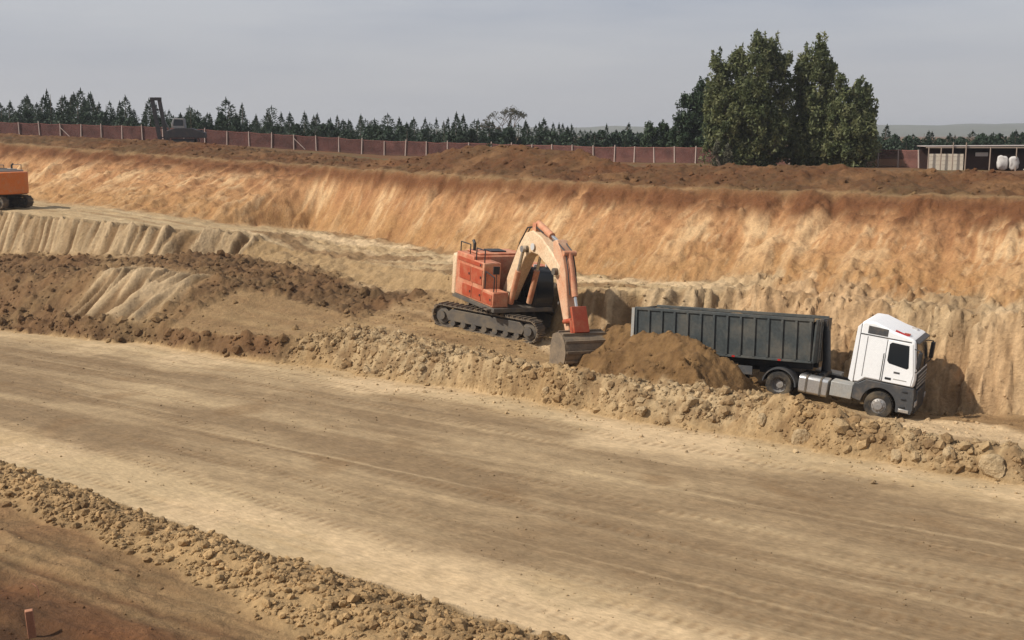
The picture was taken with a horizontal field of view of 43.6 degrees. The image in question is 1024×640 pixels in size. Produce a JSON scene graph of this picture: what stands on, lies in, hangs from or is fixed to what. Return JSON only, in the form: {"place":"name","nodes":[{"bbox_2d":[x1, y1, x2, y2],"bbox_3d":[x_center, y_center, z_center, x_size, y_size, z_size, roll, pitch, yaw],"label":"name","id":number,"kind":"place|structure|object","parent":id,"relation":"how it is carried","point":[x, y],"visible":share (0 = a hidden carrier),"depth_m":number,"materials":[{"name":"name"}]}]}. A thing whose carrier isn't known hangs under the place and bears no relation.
{"place":"outdoors","nodes":[
{"label":"outdoors","id":0,"kind":"place"},
{"bbox_2d":[0,503,286,639],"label":"ground","id":1,"kind":"structure","parent":0,"point":[215,615],"depth_m":27.12,"materials":[{"name":"soil"}]},
{"bbox_2d":[25,609,35,638],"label":"wooden stake","id":2,"kind":"object","parent":1,"relation":"on","point":[30,623],"visible":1,"depth_m":24.84,"materials":[{"name":"wood"}]},
{"bbox_2d":[0,515,267,639],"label":"rubble","id":3,"kind":"object","parent":1,"relation":"on","point":[131,601],"visible":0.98,"depth_m":27.08,"materials":[{"name":"soil"}]},
{"bbox_2d":[0,246,451,364],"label":"rubble terrace","id":4,"kind":"structure","parent":0,"point":[140,290],"depth_m":64.85,"materials":[{"name":"soil"}]},
{"bbox_2d":[0,248,446,357],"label":"rubble","id":5,"kind":"object","parent":4,"relation":"on","point":[364,292],"visible":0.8,"depth_m":65.34,"materials":[{"name":"soil"}]},
{"bbox_2d":[0,460,570,639],"bbox_3d":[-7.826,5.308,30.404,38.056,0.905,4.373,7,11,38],"label":"rubble","id":6,"kind":"object","parent":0,"point":[457,623],"visible":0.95,"depth_m":28.02,"materials":[{"name":"soil"}]},
{"bbox_2d":[0,330,1023,639],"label":"dirt road","id":7,"kind":"structure","parent":0,"point":[818,566],"depth_m":35.52,"materials":[{"name":"soil"}]},
{"bbox_2d":[3,340,1016,638],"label":"rubble","id":8,"kind":"object","parent":7,"relation":"on","point":[467,474],"visible":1,"depth_m":37.87,"materials":[{"name":"soil"}]},
{"bbox_2d":[0,143,1023,310],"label":"pit slope","id":9,"kind":"structure","parent":0,"point":[966,251],"depth_m":64.91,"materials":[{"name":"soil"}]},
{"bbox_2d":[0,211,1023,414],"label":"cut bank","id":10,"kind":"structure","parent":0,"point":[969,363],"depth_m":55.85,"materials":[{"name":"soil"}]},
{"bbox_2d":[360,274,1023,441],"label":"rubble","id":11,"kind":"object","parent":10,"relation":"on","point":[753,380],"visible":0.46,"depth_m":50.12,"materials":[{"name":"soil"}]},
{"bbox_2d":[0,133,1023,199],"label":"spoil ridge","id":12,"kind":"structure","parent":0,"point":[533,160],"depth_m":74.24,"materials":[{"name":"soil"}]},
{"bbox_2d":[84,138,1023,194],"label":"rubble","id":13,"kind":"object","parent":12,"relation":"on","point":[923,174],"visible":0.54,"depth_m":75.02,"materials":[{"name":"soil"}]},
{"bbox_2d":[0,198,1023,318],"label":"bench","id":14,"kind":"object","parent":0,"point":[374,250],"visible":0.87,"depth_m":74.03,"materials":[{"name":"soil"}]},
{"bbox_2d":[0,163,33,209],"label":"excavator","id":15,"kind":"object","parent":14,"relation":"on","point":[14,186],"visible":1,"depth_m":86.32,"materials":[{"name":"metal"}]},
{"bbox_2d":[0,0,1023,129],"label":"sky","id":16,"kind":"structure","parent":0,"point":[581,63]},
{"bbox_2d":[216,137,1023,174],"bbox_3d":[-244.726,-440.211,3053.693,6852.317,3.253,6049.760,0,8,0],"label":"field","id":17,"kind":"structure","parent":0,"point":[386,157],"depth_m":128.28,"materials":[{"name":"soil"}]},
{"bbox_2d":[0,101,15,122],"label":"conifer","id":18,"kind":"object","parent":17,"relation":"on","point":[9,106],"visible":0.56,"depth_m":164.87,"materials":[{"name":"green plant"}]},
{"bbox_2d":[9,112,25,123],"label":"bush","id":19,"kind":"object","parent":17,"relation":"on","point":[17,117],"visible":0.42,"depth_m":160.95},
{"bbox_2d":[23,109,36,123],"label":"bush","id":20,"kind":"object","parent":17,"relation":"on","point":[29,115],"visible":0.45,"depth_m":164.69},
{"bbox_2d":[33,113,49,124],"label":"bush","id":21,"kind":"object","parent":17,"relation":"on","point":[41,118],"visible":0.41,"depth_m":163.64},
{"bbox_2d":[36,94,52,120],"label":"conifer","id":22,"kind":"object","parent":17,"relation":"on","point":[41,103],"visible":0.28,"depth_m":172.79,"materials":[{"name":"green plant"}]},
{"bbox_2d":[43,88,57,123],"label":"conifer","id":23,"kind":"object","parent":17,"relation":"on","point":[47,98],"visible":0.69,"depth_m":165.65,"materials":[{"name":"green plant"}]},
{"bbox_2d":[50,111,67,123],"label":"bush","id":24,"kind":"object","parent":17,"relation":"on","point":[58,114],"visible":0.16,"depth_m":165.09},
{"bbox_2d":[55,115,71,124],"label":"bush","id":25,"kind":"object","parent":17,"relation":"on","point":[62,119],"visible":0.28,"depth_m":158.61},
{"bbox_2d":[58,95,70,122],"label":"conifer","id":26,"kind":"object","parent":17,"relation":"on","point":[62,105],"visible":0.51,"depth_m":174.20,"materials":[{"name":"green plant"}]},
{"bbox_2d":[68,87,91,125],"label":"conifer","id":27,"kind":"object","parent":17,"relation":"on","point":[72,116],"visible":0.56,"depth_m":169.09,"materials":[{"name":"green plant"}]},
{"bbox_2d":[80,113,95,125],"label":"bush","id":28,"kind":"object","parent":17,"relation":"on","point":[85,119],"visible":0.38,"depth_m":166.44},
{"bbox_2d":[85,92,96,117],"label":"conifer","id":29,"kind":"object","parent":17,"relation":"on","point":[91,104],"visible":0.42,"depth_m":172.44,"materials":[{"name":"green plant"}]},
{"bbox_2d":[96,111,114,126],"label":"bush","id":30,"kind":"object","parent":17,"relation":"on","point":[103,115],"visible":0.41,"depth_m":166.78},
{"bbox_2d":[114,116,126,126],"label":"bush","id":31,"kind":"object","parent":17,"relation":"on","point":[121,119],"visible":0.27,"depth_m":164.38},
{"bbox_2d":[117,96,134,121],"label":"conifer","id":32,"kind":"object","parent":17,"relation":"on","point":[124,104],"visible":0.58,"depth_m":172.26,"materials":[{"name":"green plant"}]},
{"bbox_2d":[121,117,137,125],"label":"bush","id":33,"kind":"object","parent":17,"relation":"on","point":[132,120],"visible":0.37,"depth_m":161.20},
{"bbox_2d":[142,105,154,127],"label":"conifer","id":34,"kind":"object","parent":17,"relation":"on","point":[150,117],"visible":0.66,"depth_m":159.59,"materials":[{"name":"green plant"}]},
{"bbox_2d":[150,97,206,141],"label":"excavator","id":35,"kind":"object","parent":17,"relation":"on","point":[180,132],"visible":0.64,"depth_m":125.96,"materials":[{"name":"grey metal"}]},
{"bbox_2d":[184,105,199,128],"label":"conifer","id":36,"kind":"object","parent":17,"relation":"on","point":[190,112],"visible":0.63,"depth_m":160.61,"materials":[{"name":"green plant"}]},
{"bbox_2d":[198,120,211,129],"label":"bush","id":37,"kind":"object","parent":17,"relation":"on","point":[200,123],"visible":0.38,"depth_m":162.76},
{"bbox_2d":[213,115,234,131],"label":"bush","id":38,"kind":"object","parent":17,"relation":"on","point":[222,123],"visible":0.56,"depth_m":160.00,"materials":[{"name":"plant"}]},
{"bbox_2d":[213,96,240,131],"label":"conifer","id":39,"kind":"object","parent":17,"relation":"on","point":[233,117],"visible":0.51,"depth_m":169.82,"materials":[{"name":"green plant"}]},
{"bbox_2d":[229,119,245,132],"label":"bush","id":40,"kind":"object","parent":17,"relation":"on","point":[234,122],"visible":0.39,"depth_m":163.51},
{"bbox_2d":[238,103,248,125],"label":"conifer","id":41,"kind":"object","parent":17,"relation":"on","point":[244,119],"visible":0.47,"depth_m":200.65,"materials":[{"name":"green plant"}]},
{"bbox_2d":[256,125,270,133],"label":"bush","id":42,"kind":"object","parent":17,"relation":"on","point":[266,128],"visible":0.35,"depth_m":160.44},
{"bbox_2d":[260,105,280,131],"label":"conifer","id":43,"kind":"object","parent":17,"relation":"on","point":[273,117],"visible":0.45,"depth_m":180.65,"materials":[{"name":"green plant"}]},
{"bbox_2d":[271,125,286,135],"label":"bush","id":44,"kind":"object","parent":17,"relation":"on","point":[278,130],"visible":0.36,"depth_m":161.17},
{"bbox_2d":[288,123,306,136],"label":"bush","id":45,"kind":"object","parent":17,"relation":"on","point":[296,129],"visible":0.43,"depth_m":154.95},
{"bbox_2d":[299,110,313,135],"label":"conifer","id":46,"kind":"object","parent":17,"relation":"on","point":[304,122],"visible":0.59,"depth_m":160.15,"materials":[{"name":"green plant"}]},
{"bbox_2d":[309,119,323,137],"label":"conifer","id":47,"kind":"object","parent":17,"relation":"on","point":[315,128],"visible":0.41,"depth_m":164.82,"materials":[{"name":"green plant"}]},
{"bbox_2d":[317,123,333,137],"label":"bush","id":48,"kind":"object","parent":17,"relation":"on","point":[322,127],"visible":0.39,"depth_m":170.23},
{"bbox_2d":[360,125,381,140],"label":"bush","id":49,"kind":"object","parent":17,"relation":"on","point":[365,132],"visible":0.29,"depth_m":162.63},
{"bbox_2d":[366,124,384,141],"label":"bush","id":50,"kind":"object","parent":17,"relation":"on","point":[375,131],"visible":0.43,"depth_m":160.46,"materials":[{"name":"plant"}]},
{"bbox_2d":[379,113,396,131],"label":"conifer","id":51,"kind":"object","parent":17,"relation":"on","point":[385,122],"visible":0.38,"depth_m":185.19,"materials":[{"name":"green plant"}]},
{"bbox_2d":[382,125,399,140],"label":"bush","id":52,"kind":"object","parent":17,"relation":"on","point":[390,131],"visible":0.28,"depth_m":166.87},
{"bbox_2d":[395,122,417,141],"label":"conifer","id":53,"kind":"object","parent":17,"relation":"on","point":[409,131],"visible":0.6,"depth_m":163.25,"materials":[{"name":"green plant"}]},
{"bbox_2d":[410,116,420,140],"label":"conifer","id":54,"kind":"object","parent":17,"relation":"on","point":[414,126],"visible":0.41,"depth_m":183.35,"materials":[{"name":"green plant"}]},
{"bbox_2d":[414,128,431,142],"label":"bush","id":55,"kind":"object","parent":17,"relation":"on","point":[422,133],"visible":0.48,"depth_m":166.69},
{"bbox_2d":[441,118,451,142],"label":"conifer","id":56,"kind":"object","parent":17,"relation":"on","point":[446,127],"visible":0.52,"depth_m":164.57,"materials":[{"name":"green plant"}]},
{"bbox_2d":[442,130,458,143],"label":"bush","id":57,"kind":"object","parent":17,"relation":"on","point":[448,134],"visible":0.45,"depth_m":161.21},
{"bbox_2d":[449,111,466,143],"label":"conifer","id":58,"kind":"object","parent":17,"relation":"on","point":[453,127],"visible":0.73,"depth_m":161.82,"materials":[{"name":"green plant"}]},
{"bbox_2d":[0,121,919,167],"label":"fence","id":59,"kind":"object","parent":17,"relation":"on","point":[894,158],"visible":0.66,"depth_m":144.94,"materials":[{"name":"concrete"}]},
{"bbox_2d":[454,113,468,138],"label":"conifer","id":60,"kind":"object","parent":17,"relation":"on","point":[463,119],"visible":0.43,"depth_m":174.66,"materials":[{"name":"green plant"}]},
{"bbox_2d":[462,128,481,142],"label":"bush","id":61,"kind":"object","parent":17,"relation":"on","point":[470,133],"visible":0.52,"depth_m":162.85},
{"bbox_2d":[471,120,485,142],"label":"conifer","id":62,"kind":"object","parent":17,"relation":"on","point":[479,129],"visible":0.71,"depth_m":164.02,"materials":[{"name":"green plant"}]},
{"bbox_2d":[477,122,497,142],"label":"conifer","id":63,"kind":"object","parent":17,"relation":"on","point":[488,130],"visible":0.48,"depth_m":169.98,"materials":[{"name":"green plant"}]},
{"bbox_2d":[479,105,527,131],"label":"bare tree","id":64,"kind":"object","parent":17,"relation":"on","point":[512,114],"visible":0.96,"depth_m":169.29,"materials":[{"name":"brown plant"}]},
{"bbox_2d":[497,127,519,144],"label":"bush","id":65,"kind":"object","parent":17,"relation":"on","point":[506,131],"visible":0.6,"depth_m":164.75,"materials":[{"name":"plant"}]},
{"bbox_2d":[516,120,538,144],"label":"conifer","id":66,"kind":"object","parent":17,"relation":"on","point":[525,125],"visible":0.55,"depth_m":168.19,"materials":[{"name":"green plant"}]},
{"bbox_2d":[522,135,535,144],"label":"bush","id":67,"kind":"object","parent":17,"relation":"on","point":[529,138],"visible":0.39,"depth_m":159.23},
{"bbox_2d":[534,131,547,144],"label":"bush","id":68,"kind":"object","parent":17,"relation":"on","point":[542,137],"visible":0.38,"depth_m":169.29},
{"bbox_2d":[534,118,552,140],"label":"conifer","id":69,"kind":"object","parent":17,"relation":"on","point":[543,123],"visible":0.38,"depth_m":178.91,"materials":[{"name":"green plant"}]},
{"bbox_2d":[542,131,562,146],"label":"bush","id":70,"kind":"object","parent":17,"relation":"on","point":[552,135],"visible":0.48,"depth_m":158.81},
{"bbox_2d":[557,131,574,146],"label":"bush","id":71,"kind":"object","parent":17,"relation":"on","point":[565,136],"visible":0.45,"depth_m":162.38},
{"bbox_2d":[570,123,577,146],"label":"conifer","id":72,"kind":"object","parent":17,"relation":"on","point":[573,133],"visible":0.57,"depth_m":170.80,"materials":[{"name":"green plant"}]},
{"bbox_2d":[588,133,601,147],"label":"conifer","id":73,"kind":"object","parent":17,"relation":"on","point":[594,137],"visible":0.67,"depth_m":164.47,"materials":[{"name":"green plant"}]},
{"bbox_2d":[589,129,611,146],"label":"bush","id":74,"kind":"object","parent":17,"relation":"on","point":[600,135],"visible":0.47,"depth_m":165.88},
{"bbox_2d":[605,132,622,146],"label":"bush","id":75,"kind":"object","parent":17,"relation":"on","point":[615,138],"visible":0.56,"depth_m":166.87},
{"bbox_2d":[615,130,632,146],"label":"bush","id":76,"kind":"object","parent":17,"relation":"on","point":[624,133],"visible":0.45,"depth_m":167.43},
{"bbox_2d":[624,130,637,146],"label":"bush","id":77,"kind":"object","parent":17,"relation":"on","point":[631,134],"visible":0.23,"depth_m":170.06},
{"bbox_2d":[640,119,673,146],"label":"round tree","id":78,"kind":"object","parent":17,"relation":"on","point":[650,130],"visible":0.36,"depth_m":158.75,"materials":[{"name":"green plant"}]},
{"bbox_2d":[667,74,731,148],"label":"broadleaf tree","id":79,"kind":"object","parent":17,"relation":"on","point":[687,130],"visible":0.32,"depth_m":140.43,"materials":[{"name":"green plant"}]},
{"bbox_2d":[709,138,733,166],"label":"shrub","id":80,"kind":"object","parent":17,"relation":"on","point":[725,158],"visible":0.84,"depth_m":116.85,"materials":[{"name":"green plant"}]},
{"bbox_2d":[698,28,797,166],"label":"broadleaf tree","id":81,"kind":"object","parent":17,"relation":"on","point":[749,121],"visible":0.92,"depth_m":118.39,"materials":[{"name":"green plant"}]},
{"bbox_2d":[782,31,849,165],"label":"broadleaf tree","id":82,"kind":"object","parent":17,"relation":"on","point":[819,68],"visible":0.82,"depth_m":119.54,"materials":[{"name":"green plant"}]},
{"bbox_2d":[818,67,881,167],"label":"broadleaf tree","id":83,"kind":"object","parent":17,"relation":"on","point":[854,144],"visible":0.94,"depth_m":118.25,"materials":[{"name":"green plant"}]},
{"bbox_2d":[881,124,891,139],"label":"conifer","id":84,"kind":"object","parent":17,"relation":"on","point":[886,134],"visible":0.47,"depth_m":171.16,"materials":[{"name":"green plant"}]},
{"bbox_2d":[882,134,902,150],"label":"tree","id":85,"kind":"object","parent":17,"relation":"on","point":[898,141],"visible":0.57,"depth_m":161.47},
{"bbox_2d":[901,135,916,149],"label":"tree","id":86,"kind":"object","parent":17,"relation":"on","point":[910,140],"visible":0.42,"depth_m":162.01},
{"bbox_2d":[913,137,924,158],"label":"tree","id":87,"kind":"object","parent":17,"relation":"on","point":[918,143],"visible":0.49,"depth_m":162.89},
{"bbox_2d":[919,142,1023,170],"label":"open shed","id":88,"kind":"structure","parent":17,"relation":"on","point":[945,157],"depth_m":112.19,"materials":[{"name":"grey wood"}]},
{"bbox_2d":[973,133,989,146],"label":"bush","id":89,"kind":"object","parent":17,"relation":"on","point":[979,137],"visible":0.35,"depth_m":167.71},
{"bbox_2d":[979,135,994,146],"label":"bush","id":90,"kind":"object","parent":17,"relation":"on","point":[986,141],"visible":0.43,"depth_m":164.90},
{"bbox_2d":[996,155,1007,170],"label":"sack","id":91,"kind":"object","parent":17,"relation":"on","point":[1002,163],"visible":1,"depth_m":111.15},
{"bbox_2d":[1002,130,1021,146],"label":"conifer","id":92,"kind":"object","parent":17,"relation":"on","point":[1016,133],"visible":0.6,"depth_m":165.00,"materials":[{"name":"green plant"}]},
{"bbox_2d":[1008,156,1018,169],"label":"sack","id":93,"kind":"object","parent":17,"relation":"on","point":[1013,162],"visible":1,"depth_m":110.99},
{"bbox_2d":[290,323,1023,484],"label":"earth berm","id":94,"kind":"structure","parent":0,"point":[706,370],"depth_m":46.73,"materials":[{"name":"soil"}]},
{"bbox_2d":[231,330,1022,520],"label":"rubble","id":95,"kind":"object","parent":94,"relation":"on","point":[716,436],"visible":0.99,"depth_m":43.36,"materials":[{"name":"soil"}]},
{"bbox_2d":[635,406,647,416],"bbox_3d":[4.559,3.226,45.121,0.388,0.428,0.612,-29,-9,-37],"label":"boulder","id":96,"kind":"object","parent":94,"relation":"on","point":[641,411],"visible":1,"depth_m":44.93,"materials":[{"name":"stone"}]},
{"bbox_2d":[275,319,1023,483],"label":"rubble","id":97,"kind":"object","parent":94,"relation":"on","point":[850,429],"visible":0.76,"depth_m":45.42,"materials":[{"name":"soil"}]},
{"bbox_2d":[686,395,698,406],"bbox_3d":[6.254,2.848,44.598,0.489,0.427,0.465,-4,9,-27],"label":"boulder","id":98,"kind":"object","parent":94,"relation":"on","point":[691,400],"visible":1,"depth_m":44.42,"materials":[{"name":"stone"}]},
{"bbox_2d":[756,413,765,426],"bbox_3d":[8.345,3.293,42.798,0.339,0.560,0.301,28,-31,-15],"label":"boulder","id":99,"kind":"object","parent":94,"relation":"on","point":[761,418],"visible":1,"depth_m":42.67,"materials":[{"name":"stone"}]},
{"bbox_2d":[791,429,810,444],"bbox_3d":[9.497,3.867,41.702,0.837,0.689,0.494,0,8,0],"label":"boulder","id":100,"kind":"object","parent":94,"relation":"on","point":[799,435],"visible":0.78,"depth_m":41.49,"materials":[{"name":"stone"}]},
{"bbox_2d":[890,449,901,463],"bbox_3d":[11.811,4.206,39.361,0.418,0.544,0.498,47,1,-41],"label":"boulder","id":101,"kind":"object","parent":94,"relation":"on","point":[896,456],"visible":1,"depth_m":39.23,"materials":[{"name":"stone"}]},
{"bbox_2d":[942,446,953,460],"bbox_3d":[13.073,4.018,38.331,0.423,0.480,0.368,-8,11,-43],"label":"boulder","id":102,"kind":"object","parent":94,"relation":"on","point":[946,454],"visible":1,"depth_m":38.23,"materials":[{"name":"stone"}]},
{"bbox_2d":[978,454,1005,477],"bbox_3d":[14.117,4.276,37.638,0.770,0.728,0.698,14,6,14],"label":"boulder","id":103,"kind":"object","parent":94,"relation":"on","point":[991,465],"visible":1,"depth_m":37.41,"materials":[{"name":"stone"}]},
{"bbox_2d":[313,123,1023,136],"bbox_3d":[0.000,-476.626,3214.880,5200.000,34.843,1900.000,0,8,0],"label":"hills","id":104,"kind":"structure","parent":0,"point":[961,130],"depth_m":2706.99,"materials":[{"name":"grey"}]},
{"bbox_2d":[367,293,1023,448],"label":"pit floor","id":105,"kind":"structure","parent":0,"point":[618,358],"depth_m":49.75,"materials":[{"name":"soil"}]},
{"bbox_2d":[431,220,605,366],"bbox_3d":[0.981,-1.393,56.920,4.948,6.217,10.831,-7,11,-38],"label":"excavator","id":106,"kind":"object","parent":105,"relation":"on","point":[508,293],"visible":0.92,"depth_m":56.85,"materials":[{"name":"metal"}]},
{"bbox_2d":[459,262,470,280],"bbox_3d":[-2.153,-2.220,58.806,0.067,0.755,1.173,-4,9,-27],"label":"side door","id":107,"kind":"structure","parent":106,"relation":"in","point":[465,270],"depth_m":58.75,"materials":[{"name":"red paint"}]},
{"bbox_2d":[462,283,471,296],"bbox_3d":[-2.086,-1.385,58.729,0.064,0.583,0.982,-4,9,-27],"label":"side door","id":108,"kind":"structure","parent":106,"relation":"in","point":[466,289],"depth_m":58.70,"materials":[{"name":"red paint"}]},
{"bbox_2d":[458,255,481,266],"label":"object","id":109,"kind":"structure","parent":106,"relation":"in","point":[470,261],"depth_m":58.29,"materials":[{"name":"red paint"}]},
{"bbox_2d":[471,286,480,300],"bbox_3d":[-1.614,-1.186,57.847,0.064,0.581,0.962,-4,9,-27],"label":"side door","id":110,"kind":"structure","parent":106,"relation":"in","point":[476,293],"depth_m":57.81,"materials":[{"name":"red paint"}]},
{"bbox_2d":[471,267,482,284],"bbox_3d":[-1.600,-1.987,57.772,0.067,0.753,1.143,-4,9,-27],"label":"side door","id":111,"kind":"structure","parent":106,"relation":"in","point":[476,274],"depth_m":57.74,"materials":[{"name":"red paint"}]},
{"bbox_2d":[482,292,491,304],"bbox_3d":[-1.119,-0.947,56.923,0.063,0.519,0.928,-4,9,-27],"label":"side door","id":112,"kind":"structure","parent":106,"relation":"in","point":[486,298],"depth_m":56.92,"materials":[{"name":"red paint"}]},
{"bbox_2d":[631,305,935,417],"bbox_3d":[10.371,1.459,49.937,11.332,3.654,3.000,4,9,27],"label":"tipper truck","id":113,"kind":"object","parent":105,"relation":"on","point":[786,352],"visible":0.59,"depth_m":48.49,"materials":[{"name":"metal"}]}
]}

